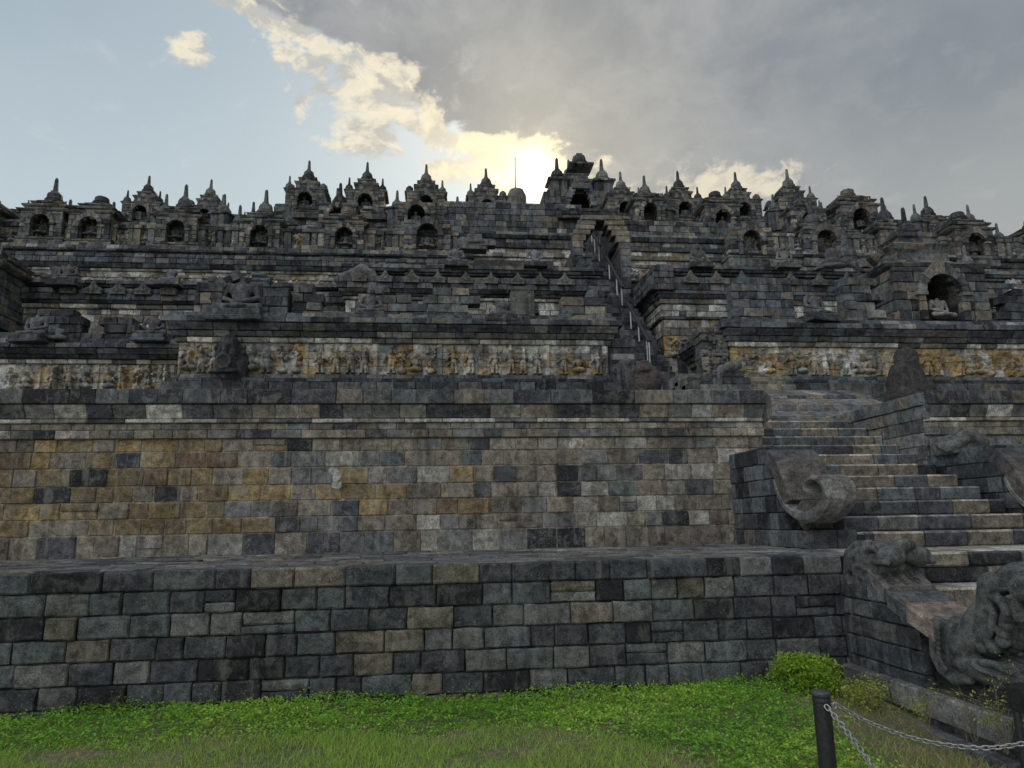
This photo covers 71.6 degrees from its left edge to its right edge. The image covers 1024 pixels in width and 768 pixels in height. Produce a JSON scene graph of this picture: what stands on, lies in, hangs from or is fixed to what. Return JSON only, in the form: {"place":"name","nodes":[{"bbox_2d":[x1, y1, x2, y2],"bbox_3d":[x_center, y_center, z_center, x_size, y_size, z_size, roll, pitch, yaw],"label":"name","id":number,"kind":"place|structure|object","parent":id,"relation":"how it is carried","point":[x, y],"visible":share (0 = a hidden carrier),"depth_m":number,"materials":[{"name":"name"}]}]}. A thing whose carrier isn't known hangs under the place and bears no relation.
{"place":"outdoors","nodes":[
{"label":"outdoors","id":0,"kind":"place"},
{"bbox_2d":[324,259,553,311],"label":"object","id":1,"kind":"object","parent":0,"point":[478,262],"visible":0.01,"depth_m":28.45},
{"bbox_2d":[0,338,178,388],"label":"gallery wall","id":2,"kind":"structure","parent":1,"relation":"on","point":[95,364],"depth_m":20.02,"materials":[{"name":"stone"}]},
{"bbox_2d":[5,314,52,343],"bbox_3d":[-13.377,-1.548,19.845,0.969,0.895,0.730,-2,-11,5],"label":"stone statue","id":3,"kind":"object","parent":2,"relation":"on","point":[35,333],"visible":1,"depth_m":19.63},
{"bbox_2d":[0,309,174,338],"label":"ruined parapet","id":4,"kind":"structure","parent":2,"relation":"on","point":[74,323],"depth_m":20.69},
{"bbox_2d":[130,315,169,342],"bbox_3d":[-10.213,-1.573,20.181,0.921,0.850,0.695,0,-11,-6],"label":"stone statue","id":5,"kind":"object","parent":2,"relation":"on","point":[152,333],"visible":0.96,"depth_m":19.96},
{"bbox_2d":[8,208,237,222],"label":"fifth tier wall","id":6,"kind":"structure","parent":1,"relation":"on","point":[140,216],"depth_m":28.06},
{"bbox_2d":[120,176,163,222],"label":"niche shrine","id":7,"kind":"object","parent":6,"relation":"on","point":[147,199],"visible":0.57,"depth_m":28.03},
{"bbox_2d":[191,179,231,215],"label":"niche shrine","id":8,"kind":"object","parent":6,"relation":"on","point":[209,200],"visible":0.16,"depth_m":28.54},
{"bbox_2d":[208,194,235,223],"bbox_3d":[-11.419,-6.628,28.102,0.858,1.900,0.862,-2,-11,6],"label":"finial stone","id":9,"kind":"object","parent":6,"relation":"on","point":[222,214],"visible":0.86,"depth_m":27.74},
{"bbox_2d":[20,279,345,333],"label":"second tier wall","id":10,"kind":"structure","parent":1,"relation":"on","point":[92,301],"depth_m":22.92,"materials":[{"name":"stone"}]},
{"bbox_2d":[0,246,34,331],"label":"niche shrine","id":11,"kind":"object","parent":10,"relation":"on","point":[15,273],"visible":0.94,"depth_m":22.00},
{"bbox_2d":[45,264,83,288],"bbox_3d":[-14.249,-3.477,22.704,0.893,0.823,0.670,0,-11,-6],"label":"stone statue","id":12,"kind":"object","parent":10,"relation":"on","point":[66,279],"visible":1,"depth_m":22.53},
{"bbox_2d":[153,269,184,289],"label":"stone statue","id":13,"kind":"object","parent":10,"relation":"on","point":[171,279],"visible":1,"depth_m":22.87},
{"bbox_2d":[0,242,474,283],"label":"third tier wall","id":14,"kind":"structure","parent":1,"relation":"on","point":[154,262],"depth_m":25.14,"materials":[{"name":"stone"}]},
{"bbox_2d":[14,178,71,244],"bbox_3d":[-16.595,-6.084,25.640,1.756,2.915,1.516,0,-11,-6],"label":"niche shrine","id":15,"kind":"object","parent":14,"relation":"on","point":[52,206],"visible":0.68,"depth_m":24.91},
{"bbox_2d":[63,195,128,245],"bbox_3d":[-14.986,-5.720,25.733,1.753,2.264,1.512,0,-11,-6],"label":"niche shrine","id":16,"kind":"object","parent":14,"relation":"on","point":[103,213],"visible":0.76,"depth_m":25.08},
{"bbox_2d":[151,184,210,247],"bbox_3d":[-12.061,-5.980,26.090,1.754,2.915,1.517,0,-11,-6],"label":"niche shrine","id":17,"kind":"object","parent":14,"relation":"on","point":[187,215],"visible":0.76,"depth_m":25.39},
{"bbox_2d":[0,219,469,250],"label":"niche wall","id":18,"kind":"structure","parent":14,"relation":"on","point":[211,235],"depth_m":25.90,"materials":[{"name":"stone"}]},
{"bbox_2d":[235,190,287,256],"bbox_3d":[-9.180,-5.854,26.364,1.756,2.915,1.517,0,-11,-5],"label":"niche shrine","id":19,"kind":"object","parent":14,"relation":"on","point":[265,216],"visible":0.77,"depth_m":25.67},
{"bbox_2d":[320,207,369,257],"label":"niche shrine","id":20,"kind":"object","parent":14,"relation":"on","point":[347,219],"visible":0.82,"depth_m":25.97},
{"bbox_2d":[400,216,450,262],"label":"niche shrine","id":21,"kind":"object","parent":14,"relation":"on","point":[413,228],"visible":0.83,"depth_m":26.22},
{"bbox_2d":[457,234,495,253],"bbox_3d":[-1.316,-5.153,26.131,1.439,0.568,0.685,0,-11,-6],"label":"broken carving","id":22,"kind":"object","parent":14,"relation":"on","point":[475,243],"visible":0.95,"depth_m":25.89,"materials":[{"name":"stone"}]},
{"bbox_2d":[274,203,386,229],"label":"fifth tier wall","id":23,"kind":"structure","parent":1,"relation":"on","point":[279,207],"depth_m":30.22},
{"bbox_2d":[282,160,331,219],"bbox_3d":[-8.874,-8.366,30.900,1.863,2.967,1.432,0,-11,-6],"label":"niche shrine","id":24,"kind":"object","parent":23,"relation":"on","point":[311,188],"visible":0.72,"depth_m":30.22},
{"bbox_2d":[344,162,388,221],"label":"niche shrine","id":25,"kind":"object","parent":23,"relation":"on","point":[370,189],"visible":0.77,"depth_m":30.53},
{"bbox_2d":[385,190,400,228],"bbox_3d":[-4.933,-7.423,30.469,0.858,1.900,0.862,-2,-11,5],"label":"finial stone","id":26,"kind":"object","parent":23,"relation":"on","point":[392,215],"visible":0.56,"depth_m":30.08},
{"bbox_2d":[395,199,434,228],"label":"niche shrine","id":27,"kind":"object","parent":23,"relation":"on","point":[406,210],"visible":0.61,"depth_m":29.50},
{"bbox_2d":[405,164,447,220],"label":"niche shrine","id":28,"kind":"object","parent":23,"relation":"on","point":[427,189],"visible":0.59,"depth_m":30.83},
{"bbox_2d":[465,168,507,202],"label":"niche shrine","id":29,"kind":"object","parent":23,"relation":"on","point":[485,190],"visible":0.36,"depth_m":31.26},
{"bbox_2d":[317,183,360,226],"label":"niche shrine","id":30,"kind":"object","parent":1,"relation":"on","point":[338,204],"visible":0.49,"depth_m":28.61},
{"bbox_2d":[336,263,609,314],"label":"second tier wall","id":31,"kind":"structure","parent":1,"relation":"on","point":[488,285],"depth_m":22.87,"materials":[{"name":"stone"}]},
{"bbox_2d":[334,264,377,283],"bbox_3d":[-4.957,-3.493,22.614,1.390,0.684,0.415,0,-11,-6],"label":"fallen carving","id":32,"kind":"object","parent":31,"relation":"on","point":[366,270],"visible":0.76,"depth_m":22.48,"materials":[{"name":"stone"}]},
{"bbox_2d":[444,249,468,268],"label":"stone statue","id":33,"kind":"object","parent":31,"relation":"on","point":[456,260],"visible":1,"depth_m":22.86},
{"bbox_2d":[524,249,547,268],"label":"stone statue","id":34,"kind":"object","parent":31,"relation":"on","point":[533,260],"visible":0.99,"depth_m":23.13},
{"bbox_2d":[444,201,587,267],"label":"fourth tier wall","id":35,"kind":"structure","parent":1,"relation":"on","point":[516,231],"depth_m":28.82,"materials":[{"name":"stone"}]},
{"bbox_2d":[540,153,615,262],"bbox_3d":[4.043,-8.140,35.345,5.152,7.685,3.072,0,-11,-6],"label":"gateway","id":36,"kind":"object","parent":1,"relation":"on","point":[573,184],"visible":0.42,"depth_m":35.15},
{"bbox_2d":[606,220,746,291],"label":"fourth tier wall","id":37,"kind":"structure","parent":1,"relation":"on","point":[658,242],"depth_m":29.39,"materials":[{"name":"stone"}]},
{"bbox_2d":[691,191,742,223],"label":"niche shrine","id":38,"kind":"object","parent":37,"relation":"on","point":[714,206],"visible":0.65,"depth_m":31.25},
{"bbox_2d":[600,212,767,262],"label":"fifth tier wall","id":39,"kind":"structure","parent":1,"relation":"on","point":[605,244],"depth_m":32.84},
{"bbox_2d":[600,172,638,236],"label":"niche shrine","id":40,"kind":"object","parent":39,"relation":"on","point":[619,196],"visible":0.38,"depth_m":32.37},
{"bbox_2d":[623,175,667,221],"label":"niche shrine","id":41,"kind":"object","parent":39,"relation":"on","point":[644,203],"visible":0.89,"depth_m":30.98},
{"bbox_2d":[664,171,703,222],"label":"niche shrine","id":42,"kind":"object","parent":39,"relation":"on","point":[678,196],"visible":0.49,"depth_m":32.39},
{"bbox_2d":[722,172,765,227],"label":"niche shrine","id":43,"kind":"object","parent":39,"relation":"on","point":[752,207],"visible":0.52,"depth_m":32.68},
{"bbox_2d":[764,194,784,231],"bbox_3d":[12.079,-7.854,32.728,0.858,1.900,0.862,-3,-11,10],"label":"finial stone","id":44,"kind":"object","parent":39,"relation":"on","point":[772,213],"visible":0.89,"depth_m":32.35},
{"bbox_2d":[762,169,818,210],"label":"niche shrine","id":45,"kind":"object","parent":39,"relation":"on","point":[784,193],"visible":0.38,"depth_m":33.28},
{"bbox_2d":[778,187,826,231],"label":"niche shrine","id":46,"kind":"object","parent":39,"relation":"on","point":[789,215],"visible":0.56,"depth_m":31.56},
{"bbox_2d":[639,264,1023,374],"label":"second tier wall","id":47,"kind":"structure","parent":1,"relation":"on","point":[694,300],"depth_m":23.73,"materials":[{"name":"stone"}]},
{"bbox_2d":[630,265,673,308],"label":"stair parapet","id":48,"kind":"structure","parent":47,"relation":"on","point":[655,278],"depth_m":23.41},
{"bbox_2d":[688,243,714,269],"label":"stone statue","id":49,"kind":"object","parent":47,"relation":"on","point":[698,262],"visible":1,"depth_m":23.75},
{"bbox_2d":[774,243,802,269],"bbox_3d":[9.335,-4.368,24.255,0.836,1.012,0.628,0,-11,-6],"label":"stone statue","id":50,"kind":"object","parent":47,"relation":"on","point":[783,262],"visible":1,"depth_m":24.06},
{"bbox_2d":[814,248,864,272],"bbox_3d":[11.173,-4.255,24.544,1.884,0.922,0.668,0,-11,-6],"label":"stone bell","id":51,"kind":"object","parent":47,"relation":"on","point":[832,260],"visible":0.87,"depth_m":24.35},
{"bbox_2d":[832,227,878,268],"bbox_3d":[12.587,-4.164,26.549,2.270,3.604,2.093,0,-11,-6],"label":"stupa","id":52,"kind":"object","parent":47,"relation":"on","point":[846,251],"visible":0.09,"depth_m":26.38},
{"bbox_2d":[678,319,1023,401],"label":"gallery wall","id":53,"kind":"structure","parent":1,"relation":"on","point":[849,355],"depth_m":20.54,"materials":[{"name":"stone"}]},
{"bbox_2d":[692,326,728,373],"bbox_3d":[5.741,-0.624,20.344,0.896,1.952,0.694,0,-11,-6],"label":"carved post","id":54,"kind":"object","parent":53,"relation":"attached to","point":[711,350],"visible":0.69,"depth_m":20.18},
{"bbox_2d":[725,277,794,318],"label":"ruined parapet","id":55,"kind":"structure","parent":53,"relation":"on","point":[757,298],"depth_m":21.05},
{"bbox_2d":[796,294,841,322],"bbox_3d":[8.868,-2.211,20.640,1.019,0.940,0.765,3,-12,-20],"label":"stone statue","id":56,"kind":"object","parent":53,"relation":"on","point":[816,311],"visible":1,"depth_m":20.37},
{"bbox_2d":[834,278,913,320],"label":"ruined parapet","id":57,"kind":"structure","parent":53,"relation":"on","point":[856,299],"depth_m":21.40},
{"bbox_2d":[852,207,991,321],"bbox_3d":[13.040,-3.452,23.085,3.500,4.934,2.684,0,-11,-6],"label":"niche shrine","id":58,"kind":"object","parent":53,"relation":"on","point":[913,270],"visible":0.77,"depth_m":21.98,"materials":[{"name":"stone"}]},
{"bbox_2d":[928,298,956,319],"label":"stone statue","id":59,"kind":"object","parent":58,"relation":"in","point":[937,306],"visible":1,"depth_m":21.75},
{"bbox_2d":[973,289,1023,321],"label":"ruined parapet","id":60,"kind":"structure","parent":53,"relation":"on","point":[1009,305],"depth_m":21.87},
{"bbox_2d":[726,250,1023,271],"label":"third tier wall","id":61,"kind":"structure","parent":1,"relation":"on","point":[1012,263],"depth_m":29.68,"materials":[{"name":"stone"}]},
{"bbox_2d":[720,224,776,266],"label":"niche shrine","id":62,"kind":"object","parent":61,"relation":"on","point":[733,238],"visible":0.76,"depth_m":28.87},
{"bbox_2d":[790,199,847,266],"bbox_3d":[12.845,-6.304,30.221,2.132,3.385,1.966,0,-11,-6],"label":"niche shrine","id":63,"kind":"object","parent":61,"relation":"on","point":[810,227],"visible":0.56,"depth_m":29.29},
{"bbox_2d":[743,232,1023,256],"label":"niche wall","id":64,"kind":"structure","parent":61,"relation":"on","point":[866,243],"depth_m":29.81,"materials":[{"name":"stone"}]},
{"bbox_2d":[909,204,931,231],"bbox_3d":[17.960,-7.094,31.547,0.858,1.900,0.862,2,-11,-14],"label":"finial stone","id":65,"kind":"object","parent":64,"relation":"on","point":[917,219],"visible":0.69,"depth_m":31.22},
{"bbox_2d":[860,197,921,250],"bbox_3d":[16.083,-6.426,30.495,2.056,3.412,1.775,0,-11,-6],"label":"stupa","id":66,"kind":"object","parent":61,"relation":"on","point":[884,225],"visible":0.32,"depth_m":29.91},
{"bbox_2d":[932,211,1000,265],"bbox_3d":[19.475,-6.147,30.823,2.137,2.761,1.844,0,-11,-6],"label":"niche shrine","id":67,"kind":"object","parent":61,"relation":"on","point":[959,228],"visible":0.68,"depth_m":30.04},
{"bbox_2d":[0,681,1010,767],"bbox_3d":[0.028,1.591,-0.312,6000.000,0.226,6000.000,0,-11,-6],"label":"ground","id":68,"kind":"structure","parent":0,"point":[908,717],"depth_m":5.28,"materials":[{"name":"plant"}]},
{"bbox_2d":[0,555,851,719],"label":"retaining wall","id":69,"kind":"structure","parent":68,"relation":"on","point":[232,635],"depth_m":6.57,"materials":[{"name":"stone"}]},
{"bbox_2d":[0,672,913,767],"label":"ground cover","id":70,"kind":"object","parent":68,"relation":"on","point":[712,734],"visible":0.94,"depth_m":5.65,"materials":[{"name":"green plant"}]},
{"bbox_2d":[766,650,845,695],"bbox_3d":[2.663,2.635,6.438,0.631,0.409,0.606,0,-11,-6],"label":"shrub","id":71,"kind":"object","parent":68,"relation":"on","point":[797,672],"visible":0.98,"depth_m":6.37,"materials":[{"name":"green plant"}]},
{"bbox_2d":[811,689,836,767],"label":"bollard","id":72,"kind":"object","parent":68,"relation":"on","point":[825,740],"visible":1,"depth_m":4.16,"materials":[{"name":"metal"}]},
{"bbox_2d":[824,704,876,767],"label":"chain","id":73,"kind":"object","parent":72,"relation":"hanging from","point":[852,738],"visible":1,"depth_m":3.95,"materials":[{"name":"metal"}]},
{"bbox_2d":[831,699,1023,750],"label":"chain","id":74,"kind":"object","parent":72,"relation":"hanging from","point":[895,732],"visible":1,"depth_m":4.09,"materials":[{"name":"metal"}]},
{"bbox_2d":[839,669,888,719],"bbox_3d":[2.816,2.462,5.655,0.306,0.374,0.287,7,-13,-34],"label":"weed plant","id":75,"kind":"object","parent":68,"relation":"on","point":[872,696],"visible":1,"depth_m":5.60,"materials":[{"name":"green plant"}]},
{"bbox_2d":[828,673,903,708],"bbox_3d":[2.951,2.616,6.051,0.555,0.286,0.563,0,-11,-6],"label":"shrub","id":76,"kind":"object","parent":68,"relation":"on","point":[860,701],"visible":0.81,"depth_m":5.98,"materials":[{"name":"green plant"}]},
{"bbox_2d":[901,678,938,739],"bbox_3d":[3.004,2.383,5.217,0.365,0.373,0.227,7,-14,-35],"label":"weed plant","id":77,"kind":"object","parent":68,"relation":"on","point":[924,710],"visible":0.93,"depth_m":5.18,"materials":[{"name":"green plant"}]},
{"bbox_2d":[841,549,1023,689],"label":"stairway","id":78,"kind":"object","parent":68,"relation":"on","point":[955,575],"visible":0.26,"depth_m":7.50,"materials":[{"name":"stone"}]},
{"bbox_2d":[842,663,1023,767],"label":"stair plinth","id":79,"kind":"structure","parent":68,"relation":"on","point":[945,729],"depth_m":5.46,"materials":[{"name":"stone"}]},
{"bbox_2d":[842,583,971,688],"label":"stair cheek wall","id":80,"kind":"structure","parent":79,"relation":"on","point":[892,633],"depth_m":6.26,"materials":[{"name":"stone"}]},
{"bbox_2d":[843,538,935,597],"bbox_3d":[3.560,1.751,6.763,0.529,0.563,0.806,0,-11,-6],"label":"monster mask","id":81,"kind":"object","parent":80,"relation":"on","point":[879,566],"visible":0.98,"depth_m":6.54,"materials":[{"name":"stone"}]},
{"bbox_2d":[929,561,1023,691],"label":"sea monster","id":82,"kind":"object","parent":79,"relation":"on","point":[983,628],"visible":0.97,"depth_m":5.22,"materials":[{"name":"stone"}]},
{"bbox_2d":[912,680,1000,741],"bbox_3d":[3.106,2.322,5.001,0.622,0.387,0.329,0,-11,-6],"label":"weed plant","id":83,"kind":"object","parent":68,"relation":"on","point":[963,714],"visible":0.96,"depth_m":5.03,"materials":[{"name":"green plant"}]},
{"bbox_2d":[934,651,1023,754],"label":"weed plant","id":84,"kind":"object","parent":68,"relation":"on","point":[997,718],"visible":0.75,"depth_m":4.78,"materials":[{"name":"green plant"}]},
{"bbox_2d":[1002,668,1023,767],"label":"bollard","id":85,"kind":"object","parent":68,"relation":"on","point":[1014,693],"visible":1,"depth_m":4.47,"materials":[{"name":"metal"}]},
{"bbox_2d":[0,544,1023,573],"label":"terrace paving","id":86,"kind":"structure","parent":0,"point":[109,564],"depth_m":8.16,"materials":[{"name":"stone"}]},
{"bbox_2d":[0,389,765,559],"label":"foot wall","id":87,"kind":"structure","parent":86,"relation":"on","point":[88,473],"depth_m":10.55,"materials":[{"name":"stone"}]},
{"bbox_2d":[729,446,857,548],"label":"stair cheek wall","id":88,"kind":"structure","parent":86,"relation":"on","point":[799,497],"depth_m":9.53,"materials":[{"name":"stone"}]},
{"bbox_2d":[762,421,1023,546],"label":"stairway","id":89,"kind":"object","parent":86,"relation":"on","point":[899,496],"visible":0.74,"depth_m":10.20,"materials":[{"name":"stone"}]},
{"bbox_2d":[833,390,1023,463],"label":"foot wall","id":90,"kind":"structure","parent":86,"relation":"on","point":[913,423],"depth_m":11.71,"materials":[{"name":"stone"}]},
{"bbox_2d":[884,346,935,401],"bbox_3d":[7.524,-0.009,13.472,0.867,1.460,0.743,0,-11,-6],"label":"stone finial","id":91,"kind":"object","parent":90,"relation":"on","point":[906,376],"visible":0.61,"depth_m":13.30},
{"bbox_2d":[930,444,1023,513],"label":"stair cheek wall","id":92,"kind":"structure","parent":86,"relation":"on","point":[994,471],"depth_m":10.26,"materials":[{"name":"stone"}]},
{"bbox_2d":[929,429,989,456],"bbox_3d":[7.000,0.919,11.170,0.806,0.397,0.643,0,-11,-6],"label":"broken mask","id":93,"kind":"object","parent":92,"relation":"on","point":[949,444],"visible":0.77,"depth_m":10.94,"materials":[{"name":"stone"}]},
{"bbox_2d":[0,0,1023,235],"label":"sky","id":94,"kind":"structure","parent":0,"point":[901,102],"materials":[{"name":"grey"}]},
{"bbox_2d":[705,361,750,386],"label":"scroll block","id":95,"kind":"structure","parent":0,"point":[727,373],"depth_m":16.61,"materials":[{"name":"stone"}]},
{"bbox_2d":[765,390,882,420],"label":"stairs","id":96,"kind":"structure","parent":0,"point":[807,405],"depth_m":14.85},
{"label":"processional floor","id":97,"kind":"structure","parent":0,"visible":0},
{"bbox_2d":[160,311,622,389],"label":"gallery wall","id":98,"kind":"structure","parent":97,"relation":"on","point":[337,351],"depth_m":19.14,"materials":[{"name":"stone"}]},
{"bbox_2d":[211,334,248,384],"bbox_3d":[-7.369,-0.414,18.499,0.879,1.756,0.821,-1,-11,1],"label":"water spout","id":99,"kind":"object","parent":98,"relation":"attached to","point":[231,363],"visible":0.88,"depth_m":18.33,"materials":[{"name":"stone"}]},
{"bbox_2d":[203,279,262,322],"bbox_3d":[-7.300,-2.232,18.980,1.456,1.341,1.097,0,-11,-6],"label":"stone statue","id":100,"kind":"object","parent":98,"relation":"on","point":[238,307],"visible":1,"depth_m":18.61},
{"bbox_2d":[194,269,291,312],"bbox_3d":[-7.358,-2.342,19.814,2.421,1.392,1.542,0,-11,-6],"label":"ruined niche","id":101,"kind":"object","parent":98,"relation":"on","point":[274,298],"visible":0.62,"depth_m":19.20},
{"bbox_2d":[353,286,384,317],"bbox_3d":[-3.860,-2.230,19.387,0.852,1.036,0.640,0,-11,-6],"label":"stone statue","id":102,"kind":"object","parent":98,"relation":"on","point":[371,308],"visible":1,"depth_m":19.25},
{"bbox_2d":[292,285,605,317],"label":"ruined parapet","id":103,"kind":"structure","parent":98,"relation":"on","point":[439,301],"depth_m":20.02,"materials":[{"name":"stone"}]},
{"bbox_2d":[486,300,519,321],"bbox_3d":[-0.289,-2.008,19.708,0.918,0.726,0.694,0,-11,-6],"label":"stone statue","id":104,"kind":"object","parent":98,"relation":"on","point":[501,313],"visible":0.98,"depth_m":19.41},
{"bbox_2d":[507,286,536,315],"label":"carved slab","id":105,"kind":"structure","parent":98,"relation":"on","point":[521,300],"depth_m":19.89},
{"bbox_2d":[575,255,644,380],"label":"stair side wall","id":106,"kind":"structure","parent":97,"relation":"on","point":[618,349],"depth_m":20.31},
{"bbox_2d":[611,359,635,389],"bbox_3d":[2.603,-0.106,16.551,0.585,0.956,0.577,0,-11,-6],"label":"newel stone","id":107,"kind":"object","parent":97,"relation":"on","point":[623,371],"visible":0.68,"depth_m":16.36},
{"bbox_2d":[592,262,674,389],"bbox_3d":[3.669,-1.719,24.180,1.750,8.098,9.411,0,-11,-6],"label":"central stairway","id":108,"kind":"object","parent":97,"relation":"on","point":[619,311],"visible":0.32,"depth_m":23.73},
{"bbox_2d":[556,207,631,292],"bbox_3d":[3.390,-4.813,28.163,3.014,5.002,3.378,0,-11,-6],"label":"corbelled gateway","id":109,"kind":"object","parent":108,"relation":"on","point":[610,223],"visible":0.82,"depth_m":26.71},
{"bbox_2d":[626,301,650,362],"bbox_3d":[4.023,-1.620,22.666,0.110,2.879,2.471,0,-11,-4],"label":"handrail","id":110,"kind":"object","parent":108,"relation":"on","point":[645,335],"visible":0.86,"depth_m":22.43,"materials":[{"name":"metal"}]},
{"bbox_2d":[630,360,661,389],"bbox_3d":[3.057,-0.082,16.293,0.703,0.977,0.600,0,-11,-6],"label":"worn guardian","id":111,"kind":"object","parent":97,"relation":"on","point":[646,375],"visible":0.71,"depth_m":16.08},
{"bbox_2d":[668,374,795,389],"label":"foot steps","id":112,"kind":"structure","parent":97,"relation":"on","point":[700,382],"depth_m":17.02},
{"bbox_3d":[23.495,-4.778,33.481,18.432,3.703,2.452,0,-11,-6],"label":"fifth tier wall","id":113,"kind":"object","parent":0,"visible":0},
{"bbox_2d":[826,188,879,233],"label":"niche shrine","id":114,"kind":"object","parent":113,"relation":"on","point":[849,207],"visible":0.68,"depth_m":31.63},
{"bbox_2d":[920,196,948,231],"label":"niche shrine","id":115,"kind":"object","parent":113,"relation":"on","point":[927,213],"visible":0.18,"depth_m":32.30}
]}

